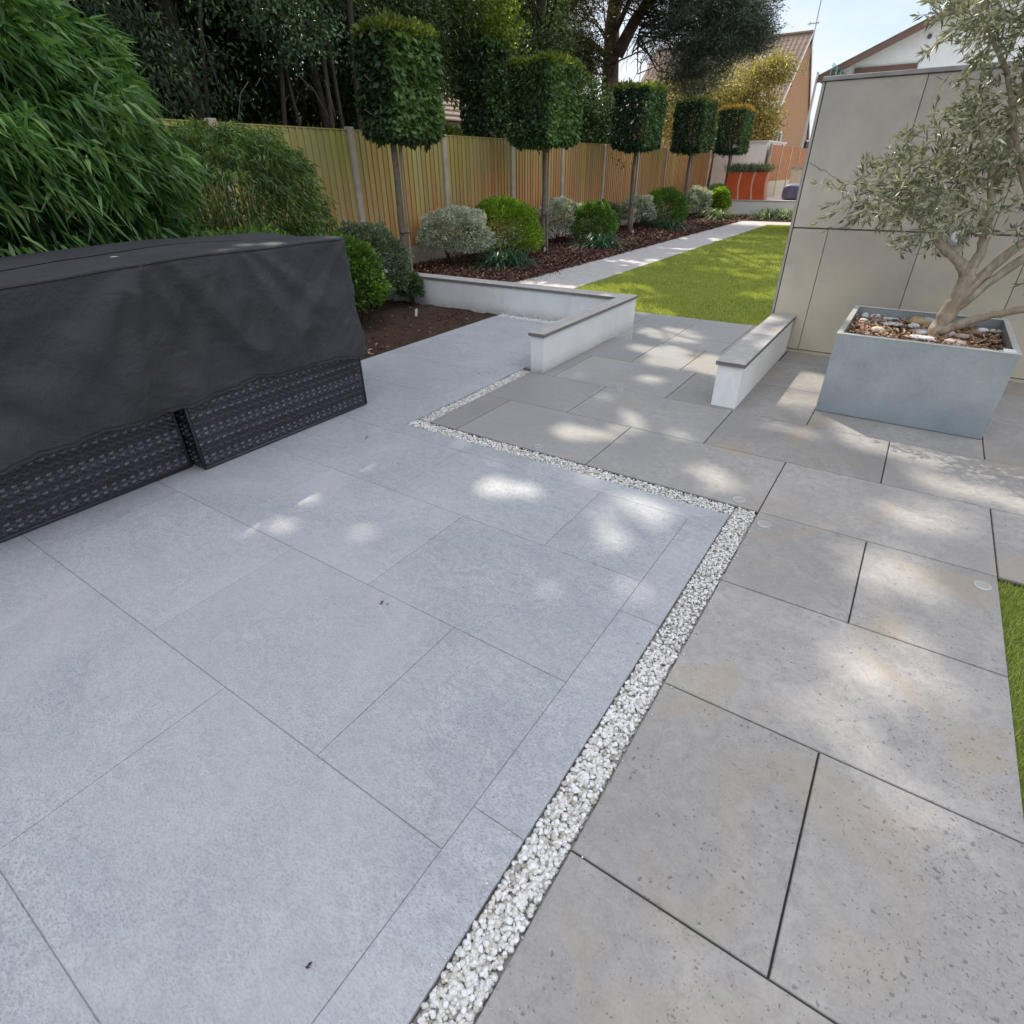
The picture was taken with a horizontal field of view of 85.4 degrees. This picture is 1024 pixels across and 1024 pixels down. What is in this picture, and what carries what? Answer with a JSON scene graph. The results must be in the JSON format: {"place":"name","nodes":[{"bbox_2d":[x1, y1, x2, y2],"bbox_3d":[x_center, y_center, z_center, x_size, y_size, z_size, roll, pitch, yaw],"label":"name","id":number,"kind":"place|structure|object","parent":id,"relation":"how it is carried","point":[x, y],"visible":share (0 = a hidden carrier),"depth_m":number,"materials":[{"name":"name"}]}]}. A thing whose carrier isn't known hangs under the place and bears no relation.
{"place":"outdoors","nodes":[
{"label":"outdoors","id":0,"kind":"place"},
{"bbox_2d":[0,315,728,1023],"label":"light patio","id":1,"kind":"structure","parent":0,"point":[208,838],"depth_m":1.69,"materials":[{"name":"stone"}]},
{"bbox_2d":[0,412,191,542],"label":"rattan sofa","id":2,"kind":"object","parent":1,"relation":"on","point":[40,491],"visible":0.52,"depth_m":2.62,"materials":[{"name":"black wicker"}]},
{"bbox_2d":[0,232,366,476],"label":"furniture cover","id":3,"kind":"object","parent":2,"relation":"on","point":[96,341],"visible":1,"depth_m":2.60,"materials":[{"name":"black fabric"}]},
{"bbox_2d":[170,357,366,469],"bbox_3d":[-1.636,-0.868,3.408,0.752,0.660,1.183,19,37,29],"label":"rattan sofa","id":4,"kind":"object","parent":1,"relation":"on","point":[247,418],"visible":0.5,"depth_m":3.20,"materials":[{"name":"black wicker"}]},
{"bbox_2d":[355,297,497,359],"bbox_3d":[-3.885,-1.203,4.651,4.204,0.050,7.275,19,37,29],"label":"soil bed","id":5,"kind":"object","parent":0,"point":[409,335],"visible":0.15,"depth_m":5.92,"materials":[{"name":"brown soil"}]},
{"bbox_2d":[0,0,215,266],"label":"bamboo","id":6,"kind":"object","parent":5,"relation":"on","point":[126,173],"visible":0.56,"depth_m":2.97,"materials":[{"name":"green plant"}]},
{"bbox_2d":[189,222,288,236],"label":"shrub","id":7,"kind":"object","parent":5,"relation":"on","point":[253,228],"visible":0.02,"depth_m":4.93,"materials":[{"name":"green plant"}]},
{"bbox_2d":[155,114,343,236],"bbox_3d":[-2.922,-3.044,5.869,2.076,1.925,2.115,19,37,29],"label":"bamboo","id":8,"kind":"object","parent":5,"relation":"on","point":[249,154],"visible":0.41,"depth_m":5.34,"materials":[{"name":"green plant"}]},
{"bbox_2d":[311,230,393,325],"bbox_3d":[-1.659,-2.334,5.583,0.947,0.925,0.828,-14,34,-20],"label":"shrub","id":9,"kind":"object","parent":5,"relation":"on","point":[376,292],"visible":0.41,"depth_m":5.41,"materials":[{"name":"green plant"}]},
{"bbox_2d":[338,219,414,309],"bbox_3d":[-1.695,-2.823,6.351,1.086,0.955,1.182,19,37,29],"label":"shrub","id":10,"kind":"object","parent":5,"relation":"on","point":[383,243],"visible":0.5,"depth_m":6.15,"materials":[{"name":"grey plant"}]},
{"bbox_2d":[395,270,425,305],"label":"shrub","id":11,"kind":"object","parent":5,"relation":"on","point":[417,281],"visible":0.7,"depth_m":6.53,"materials":[{"name":"green plant"}]},
{"bbox_2d":[409,369,756,1023],"bbox_3d":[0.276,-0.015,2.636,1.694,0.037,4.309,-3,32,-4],"label":"white gravel strip","id":12,"kind":"object","parent":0,"point":[453,999],"visible":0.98,"depth_m":1.45,"materials":[{"name":"gravel"}]},
{"bbox_2d":[241,0,948,140],"label":"sky","id":13,"kind":"structure","parent":0,"point":[846,29],"materials":[{"name":"white"}]},
{"bbox_2d":[515,221,790,288],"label":"garden path","id":14,"kind":"structure","parent":0,"point":[577,276],"depth_m":10.94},
{"bbox_2d":[576,224,789,325],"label":"lawn","id":15,"kind":"structure","parent":0,"point":[721,320],"depth_m":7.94,"materials":[{"name":"green plant"}]},
{"bbox_2d":[632,312,756,352],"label":"terrace","id":16,"kind":"structure","parent":0,"point":[710,335],"depth_m":6.00,"materials":[{"name":"grey stone"}]},
{"bbox_2d":[624,29,813,180],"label":"brick house","id":17,"kind":"structure","parent":0,"point":[797,100],"depth_m":37.28,"materials":[{"name":"brick"}]},
{"bbox_2d":[772,131,781,141],"bbox_3d":[17.372,-24.397,36.397,0.059,0.990,2.190,19,37,29],"label":"window","id":18,"kind":"structure","parent":17,"relation":"in","point":[780,136],"depth_m":36.71,"materials":[{"name":"white plastic"}]},
{"bbox_2d":[803,141,808,147],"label":"dark door","id":19,"kind":"structure","parent":17,"relation":"in","point":[806,143],"depth_m":43.00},
{"bbox_2d":[804,0,821,77],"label":"tv aerial","id":20,"kind":"object","parent":17,"relation":"attached to","point":[816,22],"visible":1,"depth_m":35.99,"materials":[{"name":"metal"}]},
{"bbox_2d":[430,337,1023,1023],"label":"dark patio","id":21,"kind":"structure","parent":0,"point":[890,703],"depth_m":1.54,"materials":[{"name":"grey stone"}]},
{"bbox_2d":[534,444,542,447],"bbox_3d":[0.152,-0.382,3.207,0.058,0.002,0.058,19,37,29],"label":"deck light","id":22,"kind":"object","parent":21,"relation":"on","point":[538,445],"visible":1,"depth_m":3.21,"materials":[{"name":"metal"}]},
{"bbox_2d":[733,496,744,502],"bbox_3d":[1.091,-0.061,2.666,0.058,0.002,0.058,19,37,29],"label":"deck light","id":23,"kind":"object","parent":21,"relation":"on","point":[739,499],"visible":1,"depth_m":2.67,"materials":[{"name":"metal"}]},
{"bbox_2d":[757,520,770,526],"bbox_3d":[1.126,0.053,2.481,0.058,0.002,0.058,19,37,29],"label":"deck light","id":24,"kind":"object","parent":21,"relation":"on","point":[762,523],"visible":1,"depth_m":2.48,"materials":[{"name":"metal"}]},
{"bbox_2d":[815,305,1021,438],"bbox_3d":[2.607,-0.963,3.620,0.886,0.497,0.957,19,37,29],"label":"planter","id":25,"kind":"object","parent":21,"relation":"on","point":[956,390],"depth_m":3.30,"materials":[{"name":"grey concrete"}]},
{"bbox_2d":[861,313,868,318],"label":"stone","id":26,"kind":"object","parent":25,"relation":"on","point":[866,315],"visible":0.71,"depth_m":3.94,"materials":[{"name":"grey stone"}]},
{"bbox_2d":[870,318,883,323],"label":"stone","id":27,"kind":"object","parent":25,"relation":"on","point":[875,320],"visible":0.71,"depth_m":3.81,"materials":[{"name":"grey stone"}]},
{"bbox_2d":[870,326,885,333],"bbox_3d":[2.387,-1.187,3.619,0.086,0.047,0.063,19,37,29],"label":"stone","id":28,"kind":"object","parent":25,"relation":"on","point":[875,328],"visible":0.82,"depth_m":3.60,"materials":[{"name":"beige stone"}]},
{"bbox_2d":[883,317,898,320],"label":"stone","id":29,"kind":"object","parent":25,"relation":"on","point":[889,318],"visible":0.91,"depth_m":3.87,"materials":[{"name":"grey stone"}]},
{"bbox_2d":[881,322,903,325],"bbox_3d":[2.574,-1.270,3.760,0.139,0.024,0.083,19,37,29],"label":"stone","id":30,"kind":"object","parent":25,"relation":"on","point":[891,323],"visible":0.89,"depth_m":3.75,"materials":[{"name":"grey stone"}]},
{"bbox_2d":[907,323,919,328],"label":"stone","id":31,"kind":"object","parent":25,"relation":"on","point":[911,325],"visible":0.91,"depth_m":3.68,"materials":[{"name":"grey stone"}]},
{"bbox_2d":[809,0,1023,338],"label":"olive tree","id":32,"kind":"object","parent":25,"relation":"in","point":[971,285],"visible":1,"depth_m":3.02,"materials":[{"name":"green plant"}]},
{"bbox_2d":[907,316,928,326],"bbox_3d":[2.761,-1.286,3.771,0.125,0.080,0.092,19,37,29],"label":"stone","id":33,"kind":"object","parent":25,"relation":"on","point":[919,320],"visible":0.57,"depth_m":3.74,"materials":[{"name":"beige stone"}]},
{"bbox_2d":[913,329,926,335],"bbox_3d":[2.636,-1.150,3.556,0.132,0.040,0.072,19,37,29],"label":"stone","id":34,"kind":"object","parent":25,"relation":"on","point":[922,331],"visible":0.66,"depth_m":3.54,"materials":[{"name":"grey stone"}]},
{"bbox_2d":[909,334,935,340],"bbox_3d":[2.550,-1.081,3.454,0.148,0.028,0.096,19,37,29],"label":"stone","id":35,"kind":"object","parent":25,"relation":"on","point":[923,337],"visible":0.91,"depth_m":3.43,"materials":[{"name":"white stone"}]},
{"bbox_2d":[924,317,934,323],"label":"stone","id":36,"kind":"object","parent":25,"relation":"on","point":[930,320],"visible":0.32,"depth_m":3.78,"materials":[{"name":"grey stone"}]},
{"bbox_2d":[944,338,966,345],"bbox_3d":[2.685,-1.025,3.363,0.113,0.038,0.070,19,37,29],"label":"stone","id":37,"kind":"object","parent":25,"relation":"on","point":[948,340],"visible":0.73,"depth_m":3.35,"materials":[{"name":"beige stone"}]},
{"bbox_2d":[952,333,971,338],"bbox_3d":[2.812,-1.096,3.465,0.108,0.035,0.063,19,37,29],"label":"stone","id":38,"kind":"object","parent":25,"relation":"on","point":[964,336],"visible":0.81,"depth_m":3.45,"materials":[{"name":"beige stone"}]},
{"bbox_2d":[960,330,981,336],"bbox_3d":[2.911,-1.133,3.519,0.116,0.047,0.071,4,32,8],"label":"stone","id":39,"kind":"object","parent":25,"relation":"on","point":[976,332],"visible":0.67,"depth_m":3.50,"materials":[{"name":"stone"}]},
{"bbox_2d":[977,328,988,332],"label":"stone","id":40,"kind":"object","parent":25,"relation":"on","point":[981,329],"visible":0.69,"depth_m":3.56,"materials":[{"name":"grey stone"}]},
{"bbox_2d":[989,329,1001,333],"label":"stone","id":41,"kind":"object","parent":25,"relation":"on","point":[995,331],"visible":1,"depth_m":3.55,"materials":[{"name":"grey stone"}]},
{"bbox_2d":[973,580,991,589],"bbox_3d":[1.782,0.277,2.102,0.058,0.002,0.058,19,37,29],"label":"deck light","id":42,"kind":"object","parent":21,"relation":"on","point":[982,585],"visible":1,"depth_m":2.10,"materials":[{"name":"metal"}]},
{"bbox_2d":[730,195,795,200],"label":"raised terrace","id":43,"kind":"structure","parent":0,"point":[777,198],"depth_m":21.06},
{"bbox_2d":[712,102,755,184],"bbox_3d":[7.936,-12.860,20.339,1.237,3.507,1.588,19,37,29],"label":"clipped tree","id":44,"kind":"object","parent":43,"relation":"on","point":[727,114],"visible":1,"depth_m":19.58,"materials":[{"name":"green plant"}]},
{"bbox_2d":[726,172,741,199],"bbox_3d":[8.306,-12.158,20.686,0.545,0.870,0.474,19,37,29],"label":"red planter","id":45,"kind":"object","parent":43,"relation":"on","point":[733,180],"visible":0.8,"depth_m":20.48,"materials":[{"name":"metal"}]},
{"bbox_2d":[725,162,745,173],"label":"lavender","id":46,"kind":"object","parent":45,"relation":"in","point":[735,168],"visible":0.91,"depth_m":20.25,"materials":[{"name":"green plant"}]},
{"bbox_2d":[738,172,755,199],"bbox_3d":[8.700,-12.023,20.459,0.545,0.870,0.474,19,37,29],"label":"red planter","id":47,"kind":"object","parent":43,"relation":"on","point":[745,186],"visible":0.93,"depth_m":20.31,"materials":[{"name":"metal"}]},
{"bbox_2d":[740,160,761,172],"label":"lavender","id":48,"kind":"object","parent":47,"relation":"in","point":[749,168],"visible":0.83,"depth_m":20.03,"materials":[{"name":"green plant"}]},
{"bbox_2d":[710,140,786,184],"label":"white outbuilding","id":49,"kind":"structure","parent":43,"relation":"on","point":[758,151],"depth_m":21.29,"materials":[{"name":"white paint"}]},
{"bbox_2d":[752,172,770,199],"bbox_3d":[9.095,-11.888,20.231,0.545,0.870,0.474,19,37,29],"label":"red planter","id":50,"kind":"object","parent":43,"relation":"on","point":[759,185],"visible":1,"depth_m":20.08,"materials":[{"name":"metal"}]},
{"bbox_2d":[751,159,782,172],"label":"lavender","id":51,"kind":"object","parent":50,"relation":"in","point":[767,167],"visible":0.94,"depth_m":19.79,"materials":[{"name":"green plant"}]},
{"bbox_2d":[767,143,807,196],"bbox_3d":[12.252,-14.980,24.330,0.090,1.770,9.380,19,37,29],"label":"fence","id":52,"kind":"object","parent":43,"relation":"on","point":[788,157],"visible":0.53,"depth_m":22.90,"materials":[{"name":"wood"}]},
{"bbox_2d":[781,183,799,199],"bbox_3d":[10.401,-11.523,19.932,1.240,0.508,0.840,19,37,29],"label":"covered furniture","id":53,"kind":"object","parent":43,"relation":"on","point":[789,191],"visible":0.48,"depth_m":19.80,"materials":[{"name":"grey fabric"}]},
{"bbox_2d":[789,167,802,183],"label":"block wall","id":54,"kind":"structure","parent":43,"relation":"on","point":[796,174],"depth_m":21.48,"materials":[{"name":"stone"}]},
{"bbox_2d":[744,219,790,221],"bbox_3d":[11.292,-9.153,17.484,7.226,0.059,2.440,19,37,29],"label":"mulch bed","id":55,"kind":"object","parent":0,"point":[769,220],"visible":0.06,"depth_m":18.25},
{"bbox_2d":[741,207,792,221],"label":"strap leaf plant","id":56,"kind":"object","parent":55,"relation":"on","point":[770,214],"visible":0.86,"depth_m":18.60,"materials":[{"name":"green plant"}]},
{"bbox_2d":[801,72,818,147],"bbox_3d":[16.394,-20.875,30.787,0.480,5.600,0.200,19,37,29],"label":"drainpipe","id":57,"kind":"object","parent":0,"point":[808,117],"visible":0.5,"depth_m":30.28,"materials":[{"name":"white plastic"}]},
{"bbox_2d":[997,579,1023,817],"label":"side lawn","id":58,"kind":"structure","parent":0,"point":[1006,643],"depth_m":1.80,"materials":[{"name":"green plant"}]},
{"bbox_3d":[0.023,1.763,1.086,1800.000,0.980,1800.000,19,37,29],"label":"ground","id":59,"kind":"structure","parent":0,"visible":0},
{"bbox_2d":[59,0,361,129],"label":"conifer","id":60,"kind":"object","parent":59,"relation":"on","point":[176,51],"visible":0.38,"depth_m":9.21,"materials":[{"name":"green plant"}]},
{"bbox_2d":[113,0,343,128],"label":"hedge","id":61,"kind":"object","parent":59,"relation":"on","point":[310,121],"depth_m":13.03,"materials":[{"name":"green plant"}]},
{"bbox_2d":[156,0,438,129],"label":"evergreen tree","id":62,"kind":"object","parent":59,"relation":"on","point":[310,48],"visible":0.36,"depth_m":8.96,"materials":[{"name":"green plant"}]},
{"bbox_2d":[14,118,711,268],"bbox_3d":[0.684,-7.598,13.325,0.115,2.265,25.400,19,37,29],"label":"fence","id":63,"kind":"object","parent":59,"relation":"on","point":[356,173],"visible":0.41,"depth_m":10.83,"materials":[{"name":"wood"}]},
{"bbox_2d":[287,0,495,129],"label":"conifer","id":64,"kind":"object","parent":59,"relation":"on","point":[437,15],"visible":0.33,"depth_m":11.47,"materials":[{"name":"green plant"}]},
{"bbox_2d":[268,76,537,136],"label":"cottage","id":65,"kind":"structure","parent":59,"relation":"on","point":[452,115],"depth_m":18.60,"materials":[{"name":"concrete"}]},
{"bbox_2d":[444,122,467,135],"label":"shrub","id":66,"kind":"object","parent":59,"relation":"on","point":[451,130],"visible":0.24,"depth_m":11.82,"materials":[{"name":"green plant"}]},
{"bbox_2d":[455,33,509,137],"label":"ivy column","id":67,"kind":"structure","parent":59,"relation":"on","point":[490,49],"depth_m":12.79,"materials":[{"name":"green plant"}]},
{"bbox_2d":[443,0,535,137],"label":"birch tree","id":68,"kind":"object","parent":59,"relation":"on","point":[501,26],"visible":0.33,"depth_m":12.59,"materials":[{"name":"green plant"}]},
{"bbox_2d":[350,269,637,373],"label":"wall","id":69,"kind":"structure","parent":59,"relation":"on","point":[585,320],"depth_m":5.67,"materials":[{"name":"paint"}]},
{"bbox_2d":[438,0,575,115],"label":"ash tree","id":70,"kind":"object","parent":59,"relation":"on","point":[453,83],"visible":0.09,"depth_m":15.87,"materials":[{"name":"green plant"}]},
{"bbox_2d":[499,314,554,322],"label":"white gravel by wall","id":71,"kind":"structure","parent":59,"relation":"on","point":[511,316],"depth_m":5.97,"materials":[{"name":"gravel"}]},
{"bbox_2d":[506,0,637,168],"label":"broadleaf tree","id":72,"kind":"object","parent":59,"relation":"on","point":[595,129],"visible":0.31,"depth_m":15.23,"materials":[{"name":"green plant"}]},
{"bbox_2d":[384,212,791,282],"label":"bark mulch","id":73,"kind":"object","parent":59,"relation":"on","point":[573,253],"visible":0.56,"depth_m":11.39,"materials":[{"name":"brown wood"}]},
{"bbox_2d":[347,6,446,271],"bbox_3d":[-1.586,-5.293,8.323,1.008,3.446,1.339,19,37,29],"label":"clipped tree","id":74,"kind":"object","parent":73,"relation":"on","point":[397,73],"visible":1,"depth_m":7.61,"materials":[{"name":"green plant"}]},
{"bbox_2d":[415,204,496,264],"bbox_3d":[-1.036,-5.022,10.114,1.483,1.036,1.441,19,37,29],"label":"shrub","id":75,"kind":"object","parent":73,"relation":"on","point":[449,214],"visible":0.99,"depth_m":9.80,"materials":[{"name":"green plant"}]},
{"bbox_2d":[459,194,544,253],"bbox_3d":[-0.169,-5.535,10.801,1.648,1.171,1.622,19,37,29],"label":"shrub","id":76,"kind":"object","parent":73,"relation":"on","point":[497,209],"visible":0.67,"depth_m":10.44,"materials":[{"name":"green plant"}]},
{"bbox_2d":[454,243,551,271],"bbox_3d":[-0.226,-4.671,10.125,2.415,0.348,2.254,19,37,29],"label":"strap leaf plant","id":77,"kind":"object","parent":73,"relation":"on","point":[500,258],"visible":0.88,"depth_m":9.99,"materials":[{"name":"green plant"}]},
{"bbox_2d":[505,48,585,250],"bbox_3d":[0.638,-7.044,11.140,1.248,3.416,1.579,19,37,29],"label":"clipped tree","id":78,"kind":"object","parent":73,"relation":"on","point":[534,74],"visible":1,"depth_m":10.38,"materials":[{"name":"green plant"}]},
{"bbox_2d":[534,195,589,242],"bbox_3d":[1.135,-6.974,13.250,1.328,1.024,1.630,19,37,29],"label":"shrub","id":79,"kind":"object","parent":73,"relation":"on","point":[562,205],"visible":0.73,"depth_m":12.81,"materials":[{"name":"green plant"}]},
{"bbox_2d":[569,199,619,241],"bbox_3d":[1.950,-6.731,12.882,1.094,0.976,1.113,19,37,29],"label":"shrub","id":80,"kind":"object","parent":73,"relation":"on","point":[593,209],"visible":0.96,"depth_m":12.63,"materials":[{"name":"green plant"}]},
{"bbox_2d":[569,230,637,252],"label":"strap leaf plant","id":81,"kind":"object","parent":73,"relation":"on","point":[599,242],"visible":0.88,"depth_m":12.23,"materials":[{"name":"green plant"}]},
{"bbox_2d":[594,202,622,228],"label":"shrub","id":82,"kind":"object","parent":73,"relation":"on","point":[616,208],"visible":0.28,"depth_m":15.21,"materials":[{"name":"green plant"}]},
{"bbox_2d":[618,193,657,227],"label":"shrub","id":83,"kind":"object","parent":73,"relation":"on","point":[647,202],"visible":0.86,"depth_m":15.87,"materials":[{"name":"green plant"}]},
{"bbox_2d":[609,77,669,233],"bbox_3d":[3.153,-9.029,14.304,1.252,3.428,1.584,19,37,29],"label":"clipped tree","id":84,"kind":"object","parent":73,"relation":"on","point":[642,93],"visible":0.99,"depth_m":13.56,"materials":[{"name":"green plant"}]},
{"bbox_2d":[638,185,690,224],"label":"shrub","id":85,"kind":"object","parent":73,"relation":"on","point":[668,194],"visible":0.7,"depth_m":16.19,"materials":[{"name":"green plant"}]},
{"bbox_2d":[641,217,694,230],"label":"strap leaf plant","id":86,"kind":"object","parent":73,"relation":"on","point":[670,224],"visible":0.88,"depth_m":15.81,"materials":[{"name":"green plant"}]},
{"bbox_2d":[669,92,720,218],"bbox_3d":[5.538,-10.898,17.290,1.201,3.422,1.557,19,37,29],"label":"clipped tree","id":87,"kind":"object","parent":73,"relation":"on","point":[707,105],"visible":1,"depth_m":16.57,"materials":[{"name":"green plant"}]},
{"bbox_2d":[687,185,712,215],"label":"shrub","id":88,"kind":"object","parent":73,"relation":"on","point":[703,195],"visible":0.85,"depth_m":19.09,"materials":[{"name":"green plant"}]},
{"bbox_2d":[701,182,732,212],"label":"shrub","id":89,"kind":"object","parent":73,"relation":"on","point":[713,186],"visible":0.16,"depth_m":19.97,"materials":[{"name":"green plant"}]},
{"bbox_2d":[690,207,745,220],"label":"strap leaf plant","id":90,"kind":"object","parent":73,"relation":"on","point":[718,214],"visible":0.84,"depth_m":18.73,"materials":[{"name":"green plant"}]},
{"bbox_2d":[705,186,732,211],"bbox_3d":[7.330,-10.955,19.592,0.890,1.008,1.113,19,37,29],"label":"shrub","id":91,"kind":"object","parent":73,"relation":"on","point":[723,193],"visible":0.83,"depth_m":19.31,"materials":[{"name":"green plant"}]},
{"bbox_2d":[502,0,791,114],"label":"pine tree","id":92,"kind":"object","parent":59,"relation":"on","point":[727,29],"visible":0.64,"depth_m":16.94,"materials":[{"name":"green plant"}]},
{"bbox_2d":[641,45,805,189],"bbox_3d":[9.727,-18.862,27.425,7.789,6.271,4.220,19,37,29],"label":"birch tree","id":93,"kind":"object","parent":59,"relation":"on","point":[774,70],"visible":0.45,"depth_m":25.41,"materials":[{"name":"yellow plant"}]},
{"bbox_2d":[688,199,795,215],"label":"wall","id":94,"kind":"structure","parent":59,"relation":"on","point":[742,206],"depth_m":20.06,"materials":[{"name":"paint"}]},
{"bbox_2d":[711,313,795,408],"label":"wall","id":95,"kind":"structure","parent":59,"relation":"on","point":[746,363],"depth_m":3.83,"materials":[{"name":"paint"}]},
{"bbox_2d":[770,60,1023,382],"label":"garden wall","id":96,"kind":"structure","parent":59,"relation":"on","point":[829,279],"depth_m":4.05,"materials":[{"name":"stone"}]},
{"bbox_2d":[946,226,969,246],"bbox_3d":[3.112,-1.922,3.873,0.132,0.132,0.046,19,37,29],"label":"wall light","id":97,"kind":"object","parent":96,"relation":"attached to","point":[950,239],"visible":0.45,"depth_m":3.88,"materials":[{"name":"metal"}]},
{"bbox_2d":[816,0,1023,83],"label":"white house","id":98,"kind":"structure","parent":59,"relation":"on","point":[898,51],"depth_m":13.72,"materials":[{"name":"paint"}]},
{"bbox_2d":[854,63,917,73],"bbox_3d":[9.537,-10.851,14.455,1.400,1.220,0.058,19,37,29],"label":"window","id":99,"kind":"structure","parent":98,"relation":"in","point":[911,65],"depth_m":14.13,"materials":[{"name":"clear glass"}]}
]}

